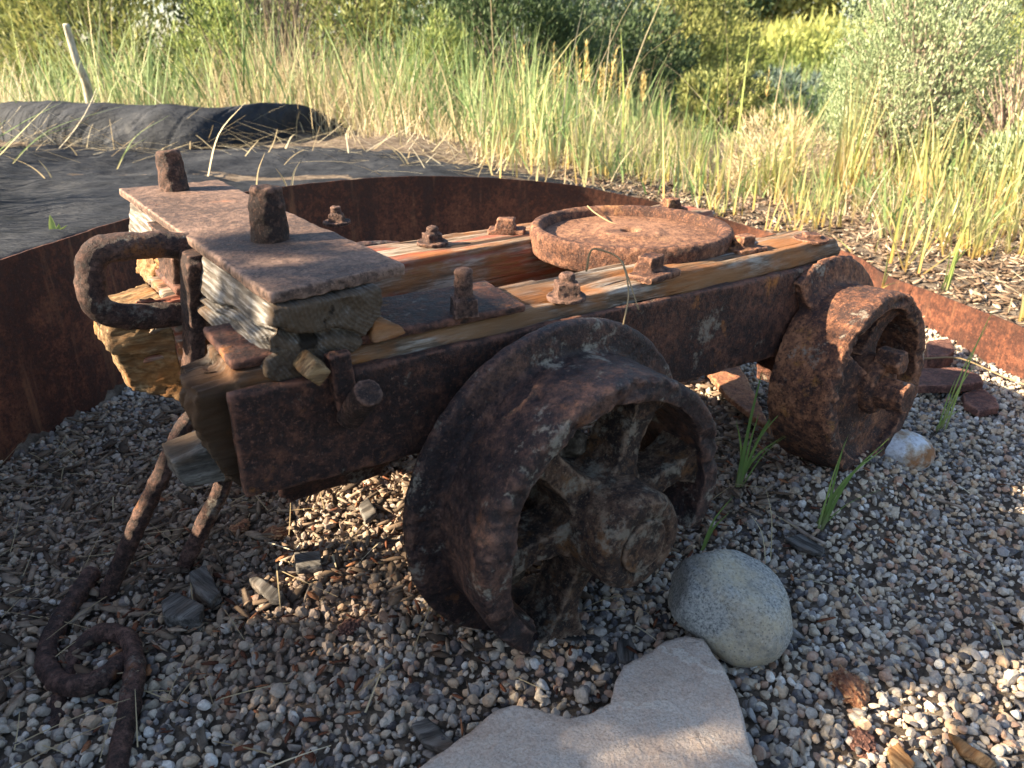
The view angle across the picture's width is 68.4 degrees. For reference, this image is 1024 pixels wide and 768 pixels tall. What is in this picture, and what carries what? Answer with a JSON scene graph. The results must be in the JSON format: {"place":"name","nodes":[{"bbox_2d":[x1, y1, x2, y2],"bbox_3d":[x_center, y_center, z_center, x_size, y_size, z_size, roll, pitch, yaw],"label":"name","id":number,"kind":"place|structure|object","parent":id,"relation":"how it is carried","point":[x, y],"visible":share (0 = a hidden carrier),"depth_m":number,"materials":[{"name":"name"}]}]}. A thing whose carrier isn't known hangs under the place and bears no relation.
{"place":"outdoors","nodes":[
{"label":"outdoors","id":0,"kind":"place"},
{"bbox_2d":[9,0,984,47],"label":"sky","id":1,"kind":"structure","parent":0,"point":[157,25],"materials":[{"name":"white"}]},
{"bbox_2d":[0,30,1022,134],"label":"meadow grass","id":2,"kind":"structure","parent":0,"point":[779,101],"depth_m":7.11,"materials":[{"name":"green plant"}]},
{"bbox_2d":[0,551,1023,767],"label":"gravel","id":3,"kind":"structure","parent":0,"point":[833,731],"depth_m":0.92,"materials":[{"name":"grey gravel"}]},
{"bbox_2d":[46,623,146,767],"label":"chain link","id":4,"kind":"object","parent":3,"relation":"on","point":[127,640],"visible":0.81,"depth_m":0.90,"materials":[{"name":"metal"}]},
{"bbox_2d":[161,592,204,631],"bbox_3d":[-0.444,0.310,1.016,0.076,0.025,0.042,15,28,30],"label":"wood chip","id":5,"kind":"object","parent":3,"relation":"on","point":[184,612],"visible":1,"depth_m":1.00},
{"bbox_2d":[195,722,208,753],"bbox_3d":[-0.348,0.396,0.844,0.012,0.006,0.044,-12,27,-24],"label":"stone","id":6,"kind":"object","parent":3,"relation":"on","point":[202,742],"visible":1,"depth_m":0.84,"materials":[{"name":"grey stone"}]},
{"bbox_2d":[189,565,221,608],"bbox_3d":[-0.433,0.287,1.063,0.028,0.020,0.084,-16,29,-32],"label":"wood chip","id":7,"kind":"object","parent":3,"relation":"on","point":[205,589],"visible":1,"depth_m":1.05,"materials":[{"name":"grey wood"}]},
{"bbox_2d":[249,577,284,604],"bbox_3d":[-0.347,0.292,1.064,0.075,0.014,0.022,18,30,35],"label":"wood chip","id":8,"kind":"object","parent":3,"relation":"on","point":[263,588],"visible":1,"depth_m":1.06,"materials":[{"name":"beige wood"}]},
{"bbox_2d":[294,551,322,574],"bbox_3d":[-0.304,0.266,1.126,0.039,0.017,0.044,-8,25,-16],"label":"wood chip","id":9,"kind":"object","parent":3,"relation":"on","point":[308,562],"visible":1,"depth_m":1.11,"materials":[{"name":"grey wood"}]},
{"bbox_2d":[337,616,361,636],"bbox_3d":[-0.219,0.328,1.013,0.032,0.019,0.035,0,24,0],"label":"rust flake","id":10,"kind":"object","parent":3,"relation":"on","point":[348,627],"visible":1,"depth_m":1.01,"materials":[{"name":"brown metal"}]},
{"bbox_2d":[411,718,453,753],"bbox_3d":[-0.089,0.395,0.840,0.026,0.013,0.058,-21,32,-39],"label":"stone","id":11,"kind":"object","parent":3,"relation":"on","point":[427,732],"visible":0.87,"depth_m":0.84,"materials":[{"name":"grey stone"}]},
{"bbox_2d":[548,634,612,646],"bbox_3d":[0.086,0.334,0.980,0.092,0.012,0.023,4,25,10],"label":"stick","id":12,"kind":"object","parent":3,"relation":"on","point":[590,637],"visible":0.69,"depth_m":0.97,"materials":[{"name":"wood"}]},
{"bbox_2d":[176,384,1023,767],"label":"straw litter","id":13,"kind":"object","parent":3,"relation":"on","point":[584,608],"visible":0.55,"depth_m":0.97,"materials":[{"name":"beige plant"}]},
{"bbox_2d":[616,633,635,664],"bbox_3d":[0.145,0.339,0.964,0.025,0.012,0.054,1,24,3],"label":"wood chip","id":14,"kind":"object","parent":3,"relation":"on","point":[625,655],"visible":0.94,"depth_m":0.95,"materials":[{"name":"grey wood"}]},
{"bbox_2d":[827,664,870,708],"bbox_3d":[0.409,0.371,0.914,0.049,0.028,0.061,-16,29,-31],"label":"rust flake","id":15,"kind":"object","parent":3,"relation":"on","point":[853,689],"visible":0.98,"depth_m":0.91,"materials":[{"name":"brown metal"}]},
{"bbox_2d":[887,743,914,767],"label":"wood chip","id":16,"kind":"object","parent":3,"relation":"on","point":[898,756],"visible":1,"depth_m":0.81,"materials":[{"name":"beige wood"}]},
{"bbox_2d":[948,733,996,767],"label":"wood chip","id":17,"kind":"object","parent":3,"relation":"on","point":[970,753],"visible":1,"depth_m":0.82,"materials":[{"name":"brown wood"}]},
{"bbox_2d":[0,48,1023,767],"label":"ground","id":18,"kind":"structure","parent":0,"point":[320,140],"depth_m":1.11,"materials":[{"name":"grey gravel"}]},
{"bbox_2d":[0,15,49,154],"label":"meadow grass","id":19,"kind":"structure","parent":18,"relation":"on","point":[18,124],"depth_m":2.12,"materials":[{"name":"plant"}]},
{"bbox_2d":[0,0,117,91],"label":"green bush","id":20,"kind":"object","parent":18,"relation":"on","point":[39,42],"visible":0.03,"depth_m":8.39,"materials":[{"name":"green plant"}]},
{"bbox_2d":[63,23,94,102],"bbox_3d":[-2.282,-1.669,3.986,0.056,0.428,0.109,0,24,0],"label":"wooden stake","id":21,"kind":"object","parent":18,"relation":"on","point":[87,88],"visible":0.89,"depth_m":3.95,"materials":[{"name":"grey wood"}]},
{"bbox_2d":[34,566,124,697],"bbox_3d":[-0.569,0.325,0.982,0.102,0.042,0.257,-17,29,-33],"label":"chain link","id":22,"kind":"object","parent":18,"relation":"on","point":[53,676],"visible":0.97,"depth_m":0.93,"materials":[{"name":"metal"}]},
{"bbox_2d":[24,0,145,66],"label":"tree","id":23,"kind":"object","parent":18,"relation":"on","point":[82,17],"visible":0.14,"depth_m":22.26,"materials":[{"name":"green plant"}]},
{"bbox_2d":[0,0,213,101],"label":"green bush","id":24,"kind":"object","parent":18,"relation":"on","point":[16,6],"visible":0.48,"depth_m":7.30,"materials":[{"name":"green plant"}]},
{"bbox_2d":[0,100,342,151],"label":"rubber sheet","id":25,"kind":"object","parent":18,"relation":"on","point":[131,121],"visible":0.71,"depth_m":3.37,"materials":[{"name":"black rubber"}]},
{"bbox_2d":[148,0,279,106],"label":"rabbitbrush","id":26,"kind":"object","parent":18,"relation":"on","point":[213,23],"visible":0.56,"depth_m":5.03,"materials":[{"name":"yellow plant"}]},
{"bbox_2d":[176,0,300,60],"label":"tree","id":27,"kind":"object","parent":18,"relation":"on","point":[238,20],"depth_m":23.10,"materials":[{"name":"green plant"}]},
{"bbox_2d":[144,0,363,88],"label":"green bush","id":28,"kind":"object","parent":18,"relation":"on","point":[179,16],"visible":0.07,"depth_m":7.95,"materials":[{"name":"green plant"}]},
{"bbox_2d":[208,0,356,96],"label":"bush","id":29,"kind":"object","parent":18,"relation":"on","point":[288,5],"visible":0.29,"depth_m":5.67,"materials":[{"name":"green plant"}]},
{"bbox_2d":[0,143,624,258],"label":"landscape fabric","id":30,"kind":"object","parent":18,"relation":"on","point":[32,200],"visible":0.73,"depth_m":2.71,"materials":[{"name":"black fabric"}]},
{"bbox_2d":[12,158,51,177],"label":"grass stalk","id":31,"kind":"object","parent":30,"relation":"on","point":[37,171],"depth_m":2.48,"materials":[{"name":"plant"}]},
{"bbox_2d":[49,215,65,228],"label":"weed","id":32,"kind":"object","parent":30,"relation":"on","point":[52,224],"visible":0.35,"depth_m":1.66,"materials":[{"name":"green plant"}]},
{"bbox_2d":[12,104,127,163],"bbox_3d":[-1.607,-0.909,2.758,0.551,0.235,0.078,1,24,3],"label":"grass stalk","id":33,"kind":"object","parent":30,"relation":"on","point":[18,156],"depth_m":2.76,"materials":[{"name":"beige plant"}]},
{"bbox_2d":[117,120,160,168],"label":"grass stalk","id":34,"kind":"object","parent":30,"relation":"on","point":[127,149],"depth_m":2.76,"materials":[{"name":"plant"}]},
{"bbox_2d":[207,105,242,175],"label":"grass stalk","id":35,"kind":"object","parent":30,"relation":"on","point":[215,143],"depth_m":2.46,"materials":[{"name":"plant"}]},
{"bbox_2d":[276,160,300,185],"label":"grass stalk","id":36,"kind":"object","parent":30,"relation":"on","point":[292,176],"depth_m":2.31,"materials":[{"name":"plant"}]},
{"bbox_2d":[0,90,583,178],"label":"straw litter","id":37,"kind":"object","parent":30,"relation":"on","point":[281,142],"visible":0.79,"depth_m":3.15,"materials":[{"name":"beige plant"}]},
{"bbox_2d":[363,133,407,163],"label":"grass stalk","id":38,"kind":"object","parent":30,"relation":"on","point":[395,152],"depth_m":2.95,"materials":[{"name":"plant"}]},
{"bbox_2d":[283,0,426,61],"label":"bush","id":39,"kind":"object","parent":18,"relation":"on","point":[360,12],"visible":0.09,"depth_m":21.99,"materials":[{"name":"green plant"}]},
{"bbox_2d":[248,0,486,91],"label":"green bush","id":40,"kind":"object","parent":18,"relation":"on","point":[382,5],"visible":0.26,"depth_m":6.94,"materials":[{"name":"green plant"}]},
{"bbox_2d":[0,0,750,167],"bbox_3d":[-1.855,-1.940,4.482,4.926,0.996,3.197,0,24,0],"label":"meadow grass","id":41,"kind":"structure","parent":18,"relation":"on","point":[130,87],"depth_m":4.00,"materials":[{"name":"plant"}]},
{"bbox_2d":[0,376,815,718],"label":"wood chips","id":42,"kind":"object","parent":18,"relation":"on","point":[248,602],"visible":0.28,"depth_m":1.19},
{"bbox_2d":[389,1,485,100],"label":"rabbitbrush","id":43,"kind":"object","parent":18,"relation":"on","point":[455,41],"visible":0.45,"depth_m":4.50,"materials":[{"name":"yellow plant"}]},
{"bbox_2d":[413,0,562,65],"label":"bush","id":44,"kind":"object","parent":18,"relation":"on","point":[479,43],"visible":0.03,"depth_m":22.56,"materials":[{"name":"green plant"}]},
{"bbox_2d":[73,149,925,653],"bbox_3d":[0.045,-0.087,1.268,1.302,0.580,0.926,-16,29,-32],"label":"mine cart chassis","id":45,"kind":"object","parent":18,"relation":"on","point":[263,337],"visible":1,"depth_m":0.89,"materials":[{"name":"metal"}]},
{"bbox_2d":[95,412,232,602],"bbox_3d":[-0.492,0.169,1.060,0.225,0.286,0.056,-14,28,-29],"label":"hanging link","id":46,"kind":"object","parent":45,"relation":"hanging from","point":[143,510],"visible":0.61,"depth_m":1.05,"materials":[{"name":"metal"}]},
{"bbox_2d":[587,205,616,223],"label":"straw stalk","id":47,"kind":"object","parent":45,"relation":"on","point":[601,216],"visible":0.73,"depth_m":1.35,"materials":[{"name":"beige plant"}]},
{"bbox_2d":[585,248,628,324],"bbox_3d":[0.119,-0.114,0.853,0.035,0.063,0.098,-9,26,-19],"label":"straw stalk","id":48,"kind":"object","parent":45,"relation":"on","point":[589,253],"visible":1,"depth_m":0.87,"materials":[{"name":"beige plant"}]},
{"bbox_2d":[622,261,638,309],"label":"straw stalk","id":49,"kind":"object","parent":45,"relation":"hanging from","point":[631,287],"visible":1,"depth_m":0.86,"materials":[{"name":"beige plant"}]},
{"bbox_2d":[377,0,626,108],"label":"green bush","id":50,"kind":"object","parent":18,"relation":"on","point":[550,19],"visible":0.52,"depth_m":6.14,"materials":[{"name":"green plant"}]},
{"bbox_2d":[22,0,982,188],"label":"dead stems","id":51,"kind":"object","parent":18,"relation":"on","point":[612,101],"visible":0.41,"depth_m":3.70,"materials":[{"name":"plant"}]},
{"bbox_2d":[1,398,1019,760],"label":"wood chips","id":52,"kind":"object","parent":18,"relation":"on","point":[801,744],"visible":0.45,"depth_m":0.97,"materials":[{"name":"wood"}]},
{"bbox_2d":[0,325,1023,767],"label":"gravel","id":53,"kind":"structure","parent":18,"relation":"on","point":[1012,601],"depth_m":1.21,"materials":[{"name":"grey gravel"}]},
{"bbox_2d":[229,518,250,535],"bbox_3d":[-0.441,0.232,1.223,0.035,0.020,0.040,22,32,40],"label":"rust flake","id":54,"kind":"object","parent":53,"relation":"on","point":[242,527],"visible":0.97,"depth_m":1.22,"materials":[{"name":"brown metal"}]},
{"bbox_2d":[262,525,291,541],"bbox_3d":[-0.380,0.238,1.207,0.048,0.022,0.038,0,24,0],"label":"rust flake","id":55,"kind":"object","parent":53,"relation":"on","point":[281,531],"visible":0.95,"depth_m":1.20,"materials":[{"name":"brown metal"}]},
{"bbox_2d":[0,427,725,767],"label":"straw litter","id":56,"kind":"object","parent":53,"relation":"on","point":[144,615],"visible":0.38,"depth_m":1.04,"materials":[{"name":"brown plant"}]},
{"bbox_2d":[359,497,376,524],"bbox_3d":[-0.238,0.209,1.245,0.025,0.012,0.068,-10,26,-21],"label":"wood chip","id":57,"kind":"object","parent":53,"relation":"on","point":[368,511],"visible":1,"depth_m":1.24,"materials":[{"name":"beige wood"}]},
{"bbox_2d":[27,375,1006,767],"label":"rust flakes","id":58,"kind":"object","parent":53,"relation":"on","point":[311,757],"visible":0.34,"depth_m":1.00,"materials":[{"name":"brown metal"}]},
{"bbox_2d":[706,366,770,433],"bbox_3d":[0.491,0.022,1.630,0.087,0.016,0.350,0,24,0],"label":"flat stone","id":59,"kind":"object","parent":53,"relation":"on","point":[732,385],"visible":0.76,"depth_m":1.63,"materials":[{"name":"brown stone"}]},
{"bbox_2d":[782,516,825,544],"bbox_3d":[0.461,0.233,1.194,0.012,0.008,0.081,-14,28,-28],"label":"stick","id":60,"kind":"object","parent":53,"relation":"on","point":[802,531],"visible":0.99,"depth_m":1.19,"materials":[{"name":"grey wood"}]},
{"bbox_2d":[785,534,824,556],"bbox_3d":[0.454,0.250,1.169,0.035,0.011,0.058,-20,31,-37],"label":"wood chip","id":61,"kind":"object","parent":53,"relation":"on","point":[801,543],"visible":1,"depth_m":1.16,"materials":[{"name":"grey wood"}]},
{"bbox_2d":[917,492,966,509],"bbox_3d":[0.669,0.184,1.304,0.206,0.008,0.020,13,27,26],"label":"stick","id":62,"kind":"object","parent":53,"relation":"on","point":[949,503],"visible":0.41,"depth_m":1.27,"materials":[{"name":"wood"}]},
{"bbox_2d":[917,368,982,392],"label":"flat stones","id":63,"kind":"object","parent":53,"relation":"on","point":[936,380],"visible":0.85,"depth_m":1.66,"materials":[{"name":"brown stone"}]},
{"bbox_2d":[961,389,998,416],"bbox_3d":[1.005,0.040,1.619,0.065,0.021,0.132,10,26,21],"label":"rock","id":64,"kind":"object","parent":53,"relation":"on","point":[980,403],"visible":1,"depth_m":1.60,"materials":[{"name":"brown stone"}]},
{"bbox_2d":[1017,607,1023,622],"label":"pale stone","id":65,"kind":"object","parent":53,"relation":"on","point":[1020,613],"visible":1,"depth_m":1.02,"materials":[{"name":"stone"}]},
{"bbox_2d":[0,176,1023,464],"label":"steel edging","id":66,"kind":"object","parent":18,"relation":"on","point":[56,364],"visible":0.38,"depth_m":1.78,"materials":[{"name":"brown metal"}]},
{"bbox_2d":[483,0,668,89],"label":"grey bush","id":67,"kind":"object","parent":18,"relation":"on","point":[613,2],"visible":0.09,"depth_m":8.98,"materials":[{"name":"green plant"}]},
{"bbox_2d":[420,636,756,767],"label":"sandstone slab","id":68,"kind":"object","parent":18,"relation":"on","point":[674,703],"depth_m":0.80,"materials":[{"name":"beige stone"}]},
{"bbox_2d":[518,0,710,115],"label":"green bush","id":69,"kind":"object","parent":18,"relation":"on","point":[634,30],"visible":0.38,"depth_m":7.28,"materials":[{"name":"green plant"}]},
{"bbox_2d":[347,119,1023,311],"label":"straw litter","id":70,"kind":"object","parent":18,"relation":"on","point":[734,198],"visible":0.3,"depth_m":2.99,"materials":[{"name":"beige plant"}]},
{"bbox_2d":[588,0,785,93],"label":"green bush","id":71,"kind":"object","parent":18,"relation":"on","point":[710,57],"visible":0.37,"depth_m":9.68,"materials":[{"name":"green plant"}]},
{"bbox_2d":[699,498,731,553],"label":"grass tuft","id":72,"kind":"object","parent":18,"relation":"on","point":[708,535],"visible":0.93,"depth_m":1.16,"materials":[{"name":"green plant"}]},
{"bbox_2d":[655,0,780,30],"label":"tree","id":73,"kind":"object","parent":18,"relation":"on","point":[757,4],"visible":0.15,"depth_m":24.29,"materials":[{"name":"green plant"}]},
{"bbox_2d":[663,57,793,130],"bbox_3d":[1.774,-2.352,6.157,1.098,0.589,0.863,0,24,0],"label":"green bush","id":74,"kind":"object","parent":18,"relation":"on","point":[735,78],"visible":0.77,"depth_m":6.07,"materials":[{"name":"green plant"}]},
{"bbox_2d":[668,549,792,667],"bbox_3d":[0.279,0.288,0.979,0.151,0.137,0.159,0,24,0],"label":"boulder","id":75,"kind":"object","parent":18,"relation":"on","point":[731,607],"visible":0.95,"depth_m":0.93,"materials":[{"name":"stone"}]},
{"bbox_2d":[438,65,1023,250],"bbox_3d":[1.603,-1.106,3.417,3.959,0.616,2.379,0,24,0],"label":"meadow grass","id":76,"kind":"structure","parent":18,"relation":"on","point":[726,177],"depth_m":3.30,"materials":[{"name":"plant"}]},
{"bbox_2d":[494,39,983,176],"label":"seed stalks","id":77,"kind":"object","parent":18,"relation":"on","point":[586,68],"visible":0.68,"depth_m":4.13,"materials":[{"name":"yellow plant"}]},
{"bbox_2d":[735,369,784,488],"bbox_3d":[0.433,0.083,1.282,0.118,0.244,0.036,0,24,0],"label":"grass tuft","id":78,"kind":"object","parent":18,"relation":"on","point":[745,464],"visible":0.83,"depth_m":1.29,"materials":[{"name":"green plant"}]},
{"bbox_2d":[750,486,771,562],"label":"grass tuft","id":79,"kind":"object","parent":18,"relation":"on","point":[771,534],"visible":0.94,"depth_m":1.12,"materials":[{"name":"plant"}]},
{"bbox_2d":[709,63,834,116],"bbox_3d":[2.579,-2.992,7.689,1.493,0.538,1.211,0,24,0],"label":"grey bush","id":80,"kind":"object","parent":18,"relation":"on","point":[789,76],"visible":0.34,"depth_m":7.48,"materials":[{"name":"green plant"}]},
{"bbox_2d":[714,103,845,188],"bbox_3d":[1.285,-1.145,3.632,0.668,0.419,0.636,0,24,0],"label":"dry bush","id":81,"kind":"object","parent":18,"relation":"on","point":[804,132],"visible":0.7,"depth_m":3.62,"materials":[{"name":"plant"}]},
{"bbox_2d":[723,0,854,22],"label":"tree","id":82,"kind":"object","parent":18,"relation":"on","point":[847,12],"visible":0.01,"depth_m":32.66,"materials":[{"name":"green plant"}]},
{"bbox_2d":[555,157,1023,326],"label":"mulch","id":83,"kind":"object","parent":18,"relation":"on","point":[986,263],"visible":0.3,"depth_m":2.67,"materials":[{"name":"brown wood"}]},
{"bbox_2d":[750,0,853,59],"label":"tree","id":84,"kind":"object","parent":18,"relation":"on","point":[788,7],"visible":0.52,"depth_m":24.49,"materials":[{"name":"green plant"}]},
{"bbox_2d":[817,437,889,530],"bbox_3d":[0.544,0.154,1.177,0.118,0.185,0.037,0,24,0],"label":"grass tuft","id":85,"kind":"object","parent":18,"relation":"on","point":[826,512],"visible":0.98,"depth_m":1.18,"materials":[{"name":"green plant"}]},
{"bbox_2d":[693,147,1023,276],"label":"meadow grass","id":86,"kind":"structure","parent":18,"relation":"on","point":[967,238],"depth_m":2.54,"materials":[{"name":"plant"}]},
{"bbox_2d":[845,726,878,759],"bbox_3d":[0.392,0.403,0.846,0.034,0.020,0.042,0,24,0],"label":"rust flake","id":87,"kind":"object","parent":18,"relation":"on","point":[864,741],"visible":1,"depth_m":0.84,"materials":[{"name":"brown metal"}]},
{"bbox_2d":[881,255,896,287],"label":"grass tuft","id":88,"kind":"object","parent":18,"relation":"on","point":[884,281],"visible":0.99,"depth_m":2.08,"materials":[{"name":"plant"}]},
{"bbox_2d":[845,0,952,25],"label":"tree","id":89,"kind":"object","parent":18,"relation":"on","point":[864,5],"visible":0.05,"depth_m":25.95,"materials":[{"name":"green plant"}]},
{"bbox_2d":[884,429,935,471],"bbox_3d":[0.709,0.122,1.378,0.114,0.076,0.078,15,28,30],"label":"quartz rock","id":90,"kind":"object","parent":18,"relation":"on","point":[911,449],"visible":0.54,"depth_m":1.35,"materials":[{"name":"white stone"}]},
{"bbox_2d":[812,0,1023,181],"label":"sagebrush","id":91,"kind":"object","parent":18,"relation":"on","point":[905,35],"visible":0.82,"depth_m":3.51,"materials":[{"name":"green plant"}]},
{"bbox_2d":[924,339,954,367],"bbox_3d":[1.040,-0.074,1.834,0.064,0.038,0.154,12,27,25],"label":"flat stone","id":92,"kind":"object","parent":18,"relation":"on","point":[940,348],"visible":0.91,"depth_m":1.80,"materials":[{"name":"brown stone"}]},
{"bbox_2d":[941,226,978,290],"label":"grass tuft","id":93,"kind":"object","parent":18,"relation":"on","point":[947,280],"visible":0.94,"depth_m":2.15,"materials":[{"name":"green plant"}]},
{"bbox_2d":[936,311,992,431],"bbox_3d":[0.887,-0.026,1.476,0.063,0.283,0.027,0,24,0],"label":"grass tuft","id":94,"kind":"object","parent":18,"relation":"on","point":[940,425],"visible":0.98,"depth_m":1.50,"materials":[{"name":"green plant"}]},
{"bbox_2d":[924,356,1023,384],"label":"straw stalk","id":95,"kind":"object","parent":18,"relation":"on","point":[973,363],"visible":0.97,"depth_m":1.75,"materials":[{"name":"beige plant"}]},
{"bbox_2d":[945,107,1023,208],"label":"sagebrush","id":96,"kind":"object","parent":18,"relation":"on","point":[1002,149],"visible":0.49,"depth_m":3.20,"materials":[{"name":"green plant"}]},
{"bbox_2d":[947,30,1023,193],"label":"bare brush","id":97,"kind":"object","parent":18,"relation":"on","point":[1000,115],"visible":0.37,"depth_m":3.40,"materials":[{"name":"plant"}]},
{"bbox_2d":[954,0,1023,21],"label":"tree","id":98,"kind":"object","parent":18,"relation":"on","point":[994,9],"visible":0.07,"depth_m":24.73,"materials":[{"name":"green plant"}]},
{"bbox_2d":[970,0,1023,123],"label":"golden shrub","id":99,"kind":"object","parent":18,"relation":"on","point":[1019,37],"visible":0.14,"depth_m":4.40,"materials":[{"name":"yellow plant"}]},
{"bbox_2d":[1018,292,1023,321],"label":"grass tuft","id":100,"kind":"object","parent":18,"relation":"on","point":[1021,316],"visible":0.95,"depth_m":1.90,"materials":[{"name":"yellow plant"}]},
{"bbox_2d":[403,3,1023,250],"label":"meadow grass","id":101,"kind":"structure","parent":0,"point":[584,172],"depth_m":3.40,"materials":[{"name":"green plant"}]},
{"bbox_2d":[609,2,1023,79],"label":"rabbitbrush field","id":102,"kind":"structure","parent":0,"point":[807,40],"depth_m":13.58,"materials":[{"name":"yellow plant"}]}
]}

